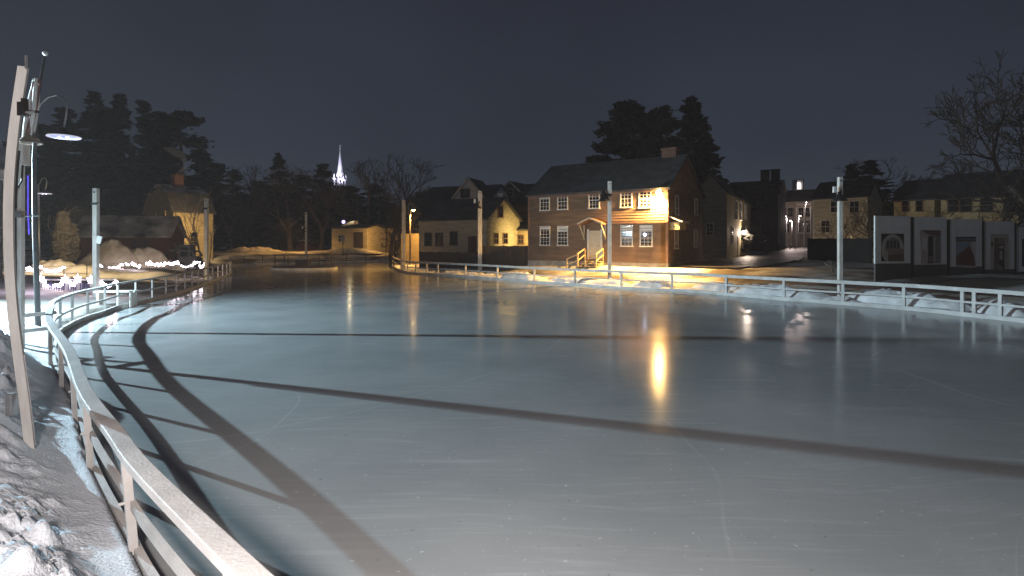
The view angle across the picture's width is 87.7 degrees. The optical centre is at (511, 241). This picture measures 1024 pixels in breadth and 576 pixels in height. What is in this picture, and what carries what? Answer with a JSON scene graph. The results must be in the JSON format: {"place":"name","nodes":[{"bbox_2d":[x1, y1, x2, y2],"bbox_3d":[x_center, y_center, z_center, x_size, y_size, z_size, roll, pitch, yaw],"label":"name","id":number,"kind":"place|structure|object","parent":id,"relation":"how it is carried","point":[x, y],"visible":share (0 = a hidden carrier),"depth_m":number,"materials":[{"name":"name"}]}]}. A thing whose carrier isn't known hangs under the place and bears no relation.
{"place":"outdoors","nodes":[
{"label":"outdoors","id":0,"kind":"place"},
{"bbox_2d":[0,244,1023,327],"bbox_3d":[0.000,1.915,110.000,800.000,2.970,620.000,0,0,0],"label":"ground","id":1,"kind":"structure","parent":0,"point":[804,268],"depth_m":31.15,"materials":[{"name":"snow"}]},
{"bbox_2d":[0,147,5,278],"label":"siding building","id":2,"kind":"structure","parent":1,"relation":"on","point":[2,156],"depth_m":26.15,"materials":[{"name":"grey"}]},
{"bbox_2d":[15,144,39,346],"bbox_3d":[-11.658,0.369,12.850,0.571,5.385,0.215,0,0,0],"label":"light pole","id":3,"kind":"object","parent":1,"relation":"on","point":[24,161],"visible":0.61,"depth_m":12.84,"materials":[{"name":"white wood"}]},
{"bbox_2d":[0,141,54,245],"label":"spruce tree","id":4,"kind":"object","parent":1,"relation":"on","point":[42,203],"visible":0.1,"depth_m":79.76,"materials":[{"name":"green plant"}]},
{"bbox_2d":[23,311,56,332],"bbox_3d":[-11.911,2.350,13.167,0.916,1.300,0.561,0,0,0],"label":"side fence","id":5,"kind":"object","parent":1,"relation":"on","point":[35,329],"visible":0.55,"depth_m":13.07,"materials":[{"name":"paint"}]},
{"bbox_2d":[25,124,61,249],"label":"spruce tree","id":6,"kind":"object","parent":1,"relation":"on","point":[43,139],"visible":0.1,"depth_m":91.43,"materials":[{"name":"green plant"}]},
{"bbox_2d":[37,177,51,260],"bbox_3d":[-32.431,-1.284,37.000,0.819,6.299,0.819,0,0,-45],"label":"lamp post","id":7,"kind":"object","parent":1,"relation":"on","point":[41,192],"visible":0.94,"depth_m":36.96,"materials":[{"name":"metal"}]},
{"bbox_2d":[2,106,96,236],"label":"spruce tree","id":8,"kind":"object","parent":1,"relation":"on","point":[59,175],"visible":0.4,"depth_m":82.73,"materials":[{"name":"green plant"}]},
{"bbox_2d":[25,259,74,270],"bbox_3d":[-28.452,1.514,33.094,3.620,0.795,2.428,0,0,0],"label":"snow pile","id":9,"kind":"object","parent":1,"relation":"on","point":[50,263],"visible":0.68,"depth_m":32.58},
{"bbox_2d":[50,210,74,261],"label":"wrapped tree","id":10,"kind":"object","parent":1,"relation":"on","point":[63,233],"visible":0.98,"depth_m":39.75,"materials":[{"name":"brown plant"}]},
{"bbox_2d":[0,324,142,575],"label":"snow bank","id":11,"kind":"structure","parent":1,"relation":"on","point":[57,517],"depth_m":5.25,"materials":[{"name":"snow"}]},
{"bbox_2d":[0,55,38,448],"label":"light pole","id":12,"kind":"object","parent":11,"relation":"on","point":[21,396],"visible":0.94,"depth_m":6.27,"materials":[{"name":"brown wood"}]},
{"bbox_2d":[19,51,81,326],"bbox_3d":[-14.182,-1.513,16.400,1.677,8.669,0.865,0,0,0],"label":"lamp post","id":13,"kind":"object","parent":11,"relation":"on","point":[33,140],"visible":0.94,"depth_m":16.35,"materials":[{"name":"grey metal"}]},
{"bbox_2d":[22,78,41,136],"bbox_3d":[-14.660,-4.016,16.260,0.522,1.879,0.312,0,0,0],"label":"flag","id":14,"kind":"object","parent":13,"relation":"attached to","point":[30,123],"visible":0.89,"depth_m":16.16,"materials":[{"name":"white fabric"}]},
{"bbox_2d":[70,222,80,262],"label":"wrapped tree","id":15,"kind":"object","parent":1,"relation":"on","point":[75,243],"visible":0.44,"depth_m":40.94,"materials":[{"name":"brown plant"}]},
{"bbox_2d":[40,274,115,294],"bbox_3d":[-19.979,2.087,24.462,3.542,1.225,0.205,0,0,0],"label":"post fence","id":16,"kind":"object","parent":1,"relation":"on","point":[79,285],"visible":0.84,"depth_m":24.45,"materials":[{"name":"white wood"}]},
{"bbox_2d":[61,264,105,272],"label":"snow pile","id":17,"kind":"object","parent":1,"relation":"on","point":[78,268],"visible":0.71,"depth_m":32.52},
{"bbox_2d":[45,90,125,226],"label":"spruce tree","id":18,"kind":"object","parent":1,"relation":"on","point":[84,122],"visible":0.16,"depth_m":87.13,"materials":[{"name":"green plant"}]},
{"bbox_2d":[40,107,145,241],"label":"spruce tree","id":19,"kind":"object","parent":1,"relation":"on","point":[102,175],"visible":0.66,"depth_m":78.73,"materials":[{"name":"green plant"}]},
{"bbox_2d":[91,188,102,297],"bbox_3d":[-18.576,0.326,23.940,0.523,5.404,0.315,0,0,0],"label":"light pole","id":20,"kind":"object","parent":1,"relation":"on","point":[96,236],"visible":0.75,"depth_m":23.90,"materials":[{"name":"white wood"}]},
{"bbox_2d":[76,239,141,266],"bbox_3d":[-30.754,0.913,41.109,5.264,2.108,3.357,0,0,0],"label":"snow pile","id":21,"kind":"object","parent":1,"relation":"on","point":[113,252],"visible":0.81,"depth_m":40.30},
{"bbox_2d":[93,290,139,307],"bbox_3d":[-16.689,2.470,22.530,1.600,0.760,0.400,0,0,-6],"label":"plank bench","id":22,"kind":"object","parent":1,"relation":"on","point":[132,297],"visible":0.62,"depth_m":22.43,"materials":[{"name":"white wood"}]},
{"bbox_2d":[109,93,139,184],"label":"spruce tree","id":23,"kind":"object","parent":1,"relation":"on","point":[119,102],"visible":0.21,"depth_m":91.59,"materials":[{"name":"green plant"}]},
{"bbox_2d":[76,215,187,260],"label":"dark red barn","id":24,"kind":"structure","parent":1,"relation":"on","point":[162,234],"depth_m":51.03,"materials":[{"name":"black wood"}]},
{"bbox_2d":[122,99,155,206],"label":"spruce tree","id":25,"kind":"object","parent":1,"relation":"on","point":[141,125],"visible":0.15,"depth_m":85.32,"materials":[{"name":"green plant"}]},
{"bbox_2d":[113,111,187,215],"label":"spruce tree","id":26,"kind":"object","parent":1,"relation":"on","point":[159,143],"visible":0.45,"depth_m":78.74,"materials":[{"name":"green plant"}]},
{"bbox_2d":[107,272,194,278],"bbox_3d":[-24.355,2.159,33.954,8.444,0.429,1.585,0,0,-7],"label":"snow pile","id":27,"kind":"object","parent":1,"relation":"on","point":[142,275],"visible":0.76,"depth_m":33.69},
{"bbox_2d":[130,247,173,267],"bbox_3d":[-29.166,1.265,41.985,5.106,1.634,3.217,0,0,0],"label":"snow pile","id":28,"kind":"object","parent":1,"relation":"on","point":[145,255],"visible":0.67,"depth_m":41.44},
{"bbox_2d":[45,257,273,575],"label":"rail fence","id":29,"kind":"object","parent":1,"relation":"on","point":[220,548],"visible":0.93,"depth_m":4.57,"materials":[{"name":"paint"}]},
{"bbox_2d":[142,174,215,258],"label":"gambrel house","id":30,"kind":"structure","parent":1,"relation":"on","point":[160,198],"depth_m":62.31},
{"bbox_2d":[165,238,203,270],"bbox_3d":[-26.791,1.071,43.470,2.670,2.696,1.740,0,0,-8],"label":"skid steer loader","id":31,"kind":"object","parent":1,"relation":"on","point":[187,256],"visible":0.69,"depth_m":43.00,"materials":[{"name":"black metal"}]},
{"bbox_2d":[135,107,237,186],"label":"pine tree","id":32,"kind":"object","parent":1,"relation":"on","point":[184,119],"visible":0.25,"depth_m":89.69,"materials":[{"name":"green plant"}]},
{"bbox_2d":[178,191,212,256],"bbox_3d":[-27.830,-0.662,46.516,2.535,7.356,2.764,0,0,-40],"label":"sapling","id":33,"kind":"object","parent":1,"relation":"on","point":[196,238],"visible":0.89,"depth_m":46.92,"materials":[{"name":"plant"}]},
{"bbox_2d":[203,198,208,279],"bbox_3d":[-21.123,0.117,36.940,0.408,6.154,0.332,0,0,0],"label":"light pole","id":34,"kind":"object","parent":1,"relation":"on","point":[206,232],"visible":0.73,"depth_m":36.89,"materials":[{"name":"white wood"}]},
{"bbox_2d":[184,137,243,247],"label":"spruce tree","id":35,"kind":"object","parent":1,"relation":"on","point":[202,157],"visible":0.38,"depth_m":83.76,"materials":[{"name":"green plant"}]},
{"bbox_2d":[193,174,270,249],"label":"bare tree","id":36,"kind":"object","parent":1,"relation":"on","point":[226,225],"visible":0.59,"depth_m":84.28,"materials":[{"name":"brown plant"}]},
{"bbox_2d":[210,164,281,247],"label":"bare tree","id":37,"kind":"object","parent":1,"relation":"on","point":[247,229],"visible":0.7,"depth_m":90.33,"materials":[{"name":"brown plant"}]},
{"bbox_2d":[221,247,285,253],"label":"snow pile","id":38,"kind":"object","parent":1,"relation":"on","point":[252,250],"visible":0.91,"depth_m":75.05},
{"bbox_2d":[226,181,285,246],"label":"fir tree","id":39,"kind":"object","parent":1,"relation":"on","point":[262,229],"visible":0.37,"depth_m":95.69,"materials":[{"name":"green plant"}]},
{"bbox_2d":[263,152,294,248],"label":"fir tree","id":40,"kind":"object","parent":1,"relation":"on","point":[277,159],"visible":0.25,"depth_m":99.22,"materials":[{"name":"green plant"}]},
{"bbox_2d":[224,162,336,250],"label":"bare tree","id":41,"kind":"object","parent":1,"relation":"on","point":[288,230],"visible":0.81,"depth_m":87.55,"materials":[{"name":"brown plant"}]},
{"bbox_2d":[251,175,348,247],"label":"fir tree","id":42,"kind":"object","parent":1,"relation":"on","point":[277,242],"visible":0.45,"depth_m":93.50,"materials":[{"name":"green plant"}]},
{"bbox_2d":[297,239,319,250],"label":"dark shed","id":43,"kind":"structure","parent":1,"relation":"on","point":[301,245],"depth_m":89.65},
{"bbox_2d":[269,163,351,249],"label":"bare tree","id":44,"kind":"object","parent":1,"relation":"on","point":[322,231],"visible":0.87,"depth_m":89.00,"materials":[{"name":"brown plant"}]},
{"bbox_2d":[227,260,394,266],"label":"kerb","id":45,"kind":"structure","parent":1,"relation":"on","point":[311,262],"depth_m":67.19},
{"bbox_2d":[299,163,339,248],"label":"fir tree","id":46,"kind":"object","parent":1,"relation":"on","point":[321,170],"visible":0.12,"depth_m":103.53,"materials":[{"name":"green plant"}]},
{"bbox_2d":[285,185,385,244],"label":"fir tree","id":47,"kind":"object","parent":1,"relation":"on","point":[350,198],"visible":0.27,"depth_m":98.58,"materials":[{"name":"green plant"}]},
{"bbox_2d":[322,247,383,253],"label":"snow pile","id":48,"kind":"object","parent":1,"relation":"on","point":[351,250],"visible":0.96,"depth_m":76.87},
{"bbox_2d":[329,221,386,251],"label":"flat shed","id":49,"kind":"structure","parent":1,"relation":"on","point":[364,236],"depth_m":79.26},
{"bbox_2d":[313,157,422,224],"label":"bare tree","id":50,"kind":"object","parent":1,"relation":"on","point":[368,188],"visible":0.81,"depth_m":90.01,"materials":[{"name":"brown plant"}]},
{"bbox_2d":[361,150,443,221],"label":"bare tree","id":51,"kind":"object","parent":1,"relation":"on","point":[406,183],"visible":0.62,"depth_m":98.66,"materials":[{"name":"brown plant"}]},
{"bbox_2d":[376,191,430,265],"bbox_3d":[-12.689,-1.077,65.602,8.510,9.660,12.102,0,0,-23],"label":"bare tree","id":52,"kind":"object","parent":1,"relation":"on","point":[397,224],"visible":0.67,"depth_m":64.06,"materials":[{"name":"brown plant"}]},
{"bbox_2d":[402,200,405,269],"bbox_3d":[-10.150,-0.326,49.994,0.289,7.048,0.301,0,0,0],"label":"light pole","id":53,"kind":"object","parent":1,"relation":"on","point":[403,231],"visible":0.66,"depth_m":49.85,"materials":[{"name":"white wood"}]},
{"bbox_2d":[401,233,418,264],"bbox_3d":[-11.175,1.092,59.314,3.046,3.962,0.172,0,0,31],"label":"board fence","id":54,"kind":"object","parent":1,"relation":"on","point":[414,247],"visible":0.45,"depth_m":59.09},
{"bbox_2d":[399,197,435,261],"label":"lamp lit house","id":55,"kind":"structure","parent":1,"relation":"on","point":[424,206],"depth_m":65.17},
{"bbox_2d":[419,251,477,268],"bbox_3d":[-5.783,2.007,48.065,6.445,2.117,0.172,0,0,28],"label":"board fence","id":56,"kind":"object","parent":1,"relation":"on","point":[458,257],"visible":0.53,"depth_m":47.93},
{"bbox_2d":[420,177,509,199],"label":"roof","id":57,"kind":"structure","parent":1,"relation":"on","point":[469,188],"depth_m":74.44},
{"bbox_2d":[416,193,522,252],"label":"tan cottage","id":58,"kind":"structure","parent":1,"relation":"on","point":[448,225],"depth_m":50.77,"materials":[{"name":"wood"}]},
{"bbox_2d":[472,191,481,269],"bbox_3d":[-2.957,-0.646,44.683,0.854,7.168,0.974,0,0,0],"label":"light pole","id":59,"kind":"object","parent":1,"relation":"on","point":[478,205],"visible":0.88,"depth_m":44.83,"materials":[{"name":"white wood"}]},
{"bbox_2d":[482,245,527,268],"bbox_3d":[-0.727,1.573,44.971,4.593,2.457,0.172,0,0,16],"label":"board fence","id":60,"kind":"object","parent":1,"relation":"on","point":[507,255],"visible":0.56,"depth_m":44.85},
{"bbox_2d":[509,190,528,221],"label":"brown ell","id":61,"kind":"structure","parent":1,"relation":"on","point":[518,202],"depth_m":58.51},
{"bbox_2d":[504,181,534,198],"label":"roof","id":62,"kind":"structure","parent":1,"relation":"on","point":[512,188],"depth_m":78.44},
{"bbox_2d":[516,222,527,245],"bbox_3d":[1.526,0.320,53.877,2.077,4.560,3.000,0,0,30],"label":"lean to shed","id":63,"kind":"object","parent":1,"relation":"on","point":[522,229],"visible":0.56,"depth_m":52.71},
{"bbox_2d":[502,272,542,279],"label":"snow pile","id":64,"kind":"object","parent":1,"relation":"on","point":[516,276],"visible":0.69,"depth_m":37.39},
{"bbox_2d":[549,277,594,283],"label":"snow pile","id":65,"kind":"object","parent":1,"relation":"on","point":[571,280],"visible":0.56,"depth_m":34.24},
{"bbox_2d":[566,248,603,268],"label":"steps","id":66,"kind":"structure","parent":1,"relation":"on","point":[584,264],"depth_m":39.86,"materials":[{"name":"yellow wood"}]},
{"bbox_2d":[599,181,611,277],"bbox_3d":[6.092,-0.485,34.828,0.915,6.871,0.573,0,0,0],"label":"light pole","id":67,"kind":"object","parent":1,"relation":"on","point":[604,196],"visible":0.94,"depth_m":34.88,"materials":[{"name":"white wood"}]},
{"bbox_2d":[590,279,627,284],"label":"snow pile","id":68,"kind":"object","parent":1,"relation":"on","point":[605,282],"visible":0.61,"depth_m":32.47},
{"bbox_2d":[525,147,705,267],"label":"red house","id":69,"kind":"structure","parent":1,"relation":"on","point":[657,212],"depth_m":40.91,"materials":[{"name":"wood"}]},
{"bbox_2d":[539,226,550,245],"bbox_3d":[2.661,-0.409,42.971,1.020,1.580,0.140,0,0,34],"label":"window","id":70,"kind":"structure","parent":69,"relation":"in","point":[543,231],"depth_m":42.97,"materials":[{"name":"white glass"}]},
{"bbox_2d":[557,226,568,245],"bbox_3d":[3.996,-0.400,42.081,1.020,1.580,0.140,0,0,34],"label":"window","id":71,"kind":"structure","parent":69,"relation":"in","point":[558,227],"depth_m":42.11,"materials":[{"name":"white glass"}]},
{"bbox_2d":[589,231,599,258],"bbox_3d":[6.279,0.280,40.546,0.920,2.150,0.160,0,0,34],"label":"door","id":72,"kind":"structure","parent":69,"relation":"in","point":[594,236],"depth_m":40.55,"materials":[{"name":"beige wood"}]},
{"bbox_2d":[620,225,632,246],"bbox_3d":[8.414,-0.372,39.133,1.020,1.580,0.140,0,0,34],"label":"window","id":73,"kind":"structure","parent":69,"relation":"in","point":[628,241],"depth_m":39.16,"materials":[{"name":"white glass"}]},
{"bbox_2d":[638,192,651,207],"bbox_3d":[9.572,-3.034,38.360,1.000,1.340,0.140,0,0,34],"label":"window","id":74,"kind":"structure","parent":69,"relation":"in","point":[649,194],"depth_m":38.34,"materials":[{"name":"white glass"}]},
{"bbox_2d":[639,225,652,246],"bbox_3d":[9.639,-0.364,38.315,1.020,1.580,0.199,0,0,34],"label":"window","id":75,"kind":"structure","parent":69,"relation":"in","point":[644,230],"depth_m":38.31,"materials":[{"name":"white glass"}]},
{"bbox_2d":[584,99,670,162],"bbox_3d":[12.372,-7.011,61.861,12.312,18.773,11.352,0,0,0],"label":"pine tree","id":76,"kind":"object","parent":1,"relation":"on","point":[619,128],"visible":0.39,"depth_m":59.81,"materials":[{"name":"green plant"}]},
{"bbox_2d":[631,278,676,287],"bbox_3d":[8.280,2.470,31.161,2.973,0.539,1.651,0,0,21],"label":"snow pile","id":77,"kind":"object","parent":1,"relation":"on","point":[651,284],"visible":0.78,"depth_m":30.70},
{"bbox_2d":[616,104,699,167],"bbox_3d":[15.869,-6.437,60.132,9.893,17.543,10.337,0,0,17],"label":"pine tree","id":78,"kind":"object","parent":1,"relation":"on","point":[660,121],"visible":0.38,"depth_m":58.51,"materials":[{"name":"green plant"}]},
{"bbox_2d":[392,255,1023,322],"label":"rail fence","id":79,"kind":"object","parent":1,"relation":"on","point":[974,303],"visible":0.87,"depth_m":25.17,"materials":[{"name":"paint"}]},
{"bbox_2d":[395,264,1023,317],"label":"snow verge","id":80,"kind":"structure","parent":1,"relation":"on","point":[834,297],"depth_m":35.06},
{"bbox_2d":[677,95,742,199],"bbox_3d":[20.874,-7.337,61.643,10.389,19.212,12.539,0,0,31],"label":"pine tree","id":81,"kind":"object","parent":1,"relation":"on","point":[695,124],"visible":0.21,"depth_m":61.28,"materials":[{"name":"green plant"}]},
{"bbox_2d":[692,281,734,290],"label":"snow pile","id":82,"kind":"object","parent":1,"relation":"on","point":[711,287],"visible":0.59,"depth_m":28.78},
{"bbox_2d":[700,173,751,258],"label":"street house","id":83,"kind":"structure","parent":1,"relation":"on","point":[726,218],"depth_m":54.91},
{"bbox_2d":[701,139,766,252],"bbox_3d":[24.390,-5.368,66.117,11.285,14.985,9.350,0,0,7],"label":"pine tree","id":84,"kind":"object","parent":1,"relation":"on","point":[746,236],"visible":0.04,"depth_m":65.00,"materials":[{"name":"green plant"}]},
{"bbox_2d":[729,169,786,250],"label":"tall dark building","id":85,"kind":"structure","parent":1,"relation":"on","point":[765,196],"depth_m":85.47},
{"bbox_2d":[729,283,796,296],"bbox_3d":[12.826,2.426,26.770,1.694,0.628,5.148,0,0,-44],"label":"snow pile","id":86,"kind":"object","parent":1,"relation":"on","point":[759,291],"visible":0.7,"depth_m":26.45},
{"bbox_2d":[786,189,815,245],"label":"porch building","id":87,"kind":"structure","parent":1,"relation":"on","point":[795,203],"depth_m":129.92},
{"bbox_2d":[790,289,831,298],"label":"snow pile","id":88,"kind":"object","parent":1,"relation":"on","point":[809,295],"visible":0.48,"depth_m":24.86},
{"bbox_2d":[807,238,871,262],"bbox_3d":[29.930,0.991,49.025,0.172,2.591,6.458,0,0,-19],"label":"board fence","id":89,"kind":"object","parent":1,"relation":"on","point":[855,249],"visible":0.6,"depth_m":48.37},
{"bbox_2d":[831,177,847,295],"bbox_3d":[15.043,0.084,24.526,0.665,6.120,0.726,0,0,0],"label":"light pole","id":90,"kind":"object","parent":1,"relation":"on","point":[839,198],"visible":0.94,"depth_m":24.71,"materials":[{"name":"grey metal"}]},
{"bbox_2d":[812,214,873,238],"bbox_3d":[35.789,-0.538,57.476,5.526,5.060,6.880,0,0,10],"label":"bare tree","id":91,"kind":"object","parent":1,"relation":"on","point":[847,232],"visible":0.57,"depth_m":57.28,"materials":[{"name":"brown plant"}]},
{"bbox_2d":[810,179,883,255],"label":"grey clapboard house","id":92,"kind":"structure","parent":1,"relation":"on","point":[856,192],"depth_m":64.72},
{"bbox_2d":[829,196,912,260],"bbox_3d":[33.627,-1.115,50.636,6.880,6.265,5.526,0,0,20],"label":"bare tree","id":93,"kind":"object","parent":1,"relation":"on","point":[869,232],"visible":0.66,"depth_m":49.89,"materials":[{"name":"brown plant"}]},
{"bbox_2d":[858,160,894,215],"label":"fir tree","id":94,"kind":"object","parent":1,"relation":"on","point":[875,171],"visible":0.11,"depth_m":95.15,"materials":[{"name":"green plant"}]},
{"bbox_2d":[832,159,926,210],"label":"bare tree","id":95,"kind":"object","parent":1,"relation":"on","point":[856,171],"visible":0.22,"depth_m":72.97,"materials":[{"name":"brown plant"}]},
{"bbox_2d":[874,216,910,281],"bbox_3d":[19.496,0.633,27.321,2.310,3.833,0.116,0,0,-15],"label":"display board","id":96,"kind":"object","parent":1,"relation":"on","point":[891,247],"visible":0.95,"depth_m":27.26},
{"bbox_2d":[847,288,940,306],"bbox_3d":[16.410,2.393,22.708,1.654,0.694,4.972,0,0,-35],"label":"snow pile","id":97,"kind":"object","parent":1,"relation":"on","point":[911,302],"visible":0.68,"depth_m":22.48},
{"bbox_2d":[910,217,913,276],"bbox_3d":[20.826,0.636,27.820,0.230,3.768,0.220,0,0,0],"label":"support post","id":98,"kind":"object","parent":1,"relation":"on","point":[912,244],"visible":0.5,"depth_m":27.71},
{"bbox_2d":[890,178,942,216],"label":"ochre house","id":99,"kind":"structure","parent":1,"relation":"on","point":[920,196],"depth_m":55.81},
{"bbox_2d":[914,217,946,276],"bbox_3d":[21.969,0.645,28.023,2.260,3.810,0.112,0,0,-15],"label":"display board","id":100,"kind":"object","parent":1,"relation":"on","point":[930,246],"visible":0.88,"depth_m":27.98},
{"bbox_2d":[923,298,971,310],"bbox_3d":[17.301,2.515,21.343,1.581,0.449,2.727,0,0,-24],"label":"snow pile","id":101,"kind":"object","parent":1,"relation":"on","point":[947,305],"visible":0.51,"depth_m":20.84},
{"bbox_2d":[947,219,949,274],"bbox_3d":[23.286,0.678,28.520,0.230,3.683,0.220,0,0,0],"label":"support post","id":102,"kind":"object","parent":1,"relation":"on","point":[948,246],"visible":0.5,"depth_m":28.41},
{"bbox_2d":[901,156,1000,183],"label":"bare tree","id":103,"kind":"object","parent":1,"relation":"on","point":[963,168],"visible":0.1,"depth_m":65.59,"materials":[{"name":"brown plant"}]},
{"bbox_2d":[950,219,981,274],"bbox_3d":[24.441,0.687,28.723,2.284,3.727,0.112,0,0,-15],"label":"display board","id":104,"kind":"object","parent":1,"relation":"on","point":[965,246],"visible":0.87,"depth_m":28.68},
{"bbox_2d":[921,48,1023,226],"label":"bare tree","id":105,"kind":"object","parent":1,"relation":"on","point":[1014,192],"visible":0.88,"depth_m":31.90,"materials":[{"name":"brown plant"}]},
{"bbox_2d":[937,169,1023,222],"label":"long ochre house","id":106,"kind":"structure","parent":1,"relation":"on","point":[965,209],"depth_m":51.78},
{"bbox_2d":[982,221,984,273],"bbox_3d":[25.769,0.721,29.220,0.230,3.597,0.220,0,0,0],"label":"support post","id":107,"kind":"object","parent":1,"relation":"on","point":[983,247],"visible":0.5,"depth_m":29.11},
{"bbox_2d":[970,299,1023,316],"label":"snow pile","id":108,"kind":"object","parent":1,"relation":"on","point":[993,310],"visible":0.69,"depth_m":19.31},
{"bbox_2d":[985,221,1014,274],"bbox_3d":[26.843,0.732,29.369,2.131,3.636,0.120,0,0,-14],"label":"display board","id":109,"kind":"object","parent":1,"relation":"on","point":[999,247],"visible":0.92,"depth_m":29.33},
{"bbox_2d":[1017,223,1023,274],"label":"display board","id":110,"kind":"object","parent":1,"relation":"on","point":[1020,250],"visible":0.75,"depth_m":29.75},
{"bbox_2d":[0,0,1023,223],"label":"sky","id":111,"kind":"structure","parent":0,"point":[492,92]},
{"bbox_2d":[56,262,1023,575],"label":"ice","id":112,"kind":"structure","parent":0,"point":[364,418],"depth_m":8.05,"materials":[{"name":"ice"}]},
{"bbox_2d":[270,266,337,270],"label":"island","id":113,"kind":"structure","parent":112,"relation":"on","point":[289,268],"depth_m":50.96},
{"bbox_2d":[274,254,334,266],"bbox_3d":[-20.475,1.910,52.500,5.957,1.180,3.359,0,0,0],"label":"island railing","id":114,"kind":"object","parent":113,"relation":"on","point":[324,260],"visible":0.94,"depth_m":53.21,"materials":[{"name":"wood"}]},
{"bbox_2d":[674,246,806,267],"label":"street","id":115,"kind":"structure","parent":0,"point":[775,257],"depth_m":46.78,"materials":[{"name":"asphalt"}]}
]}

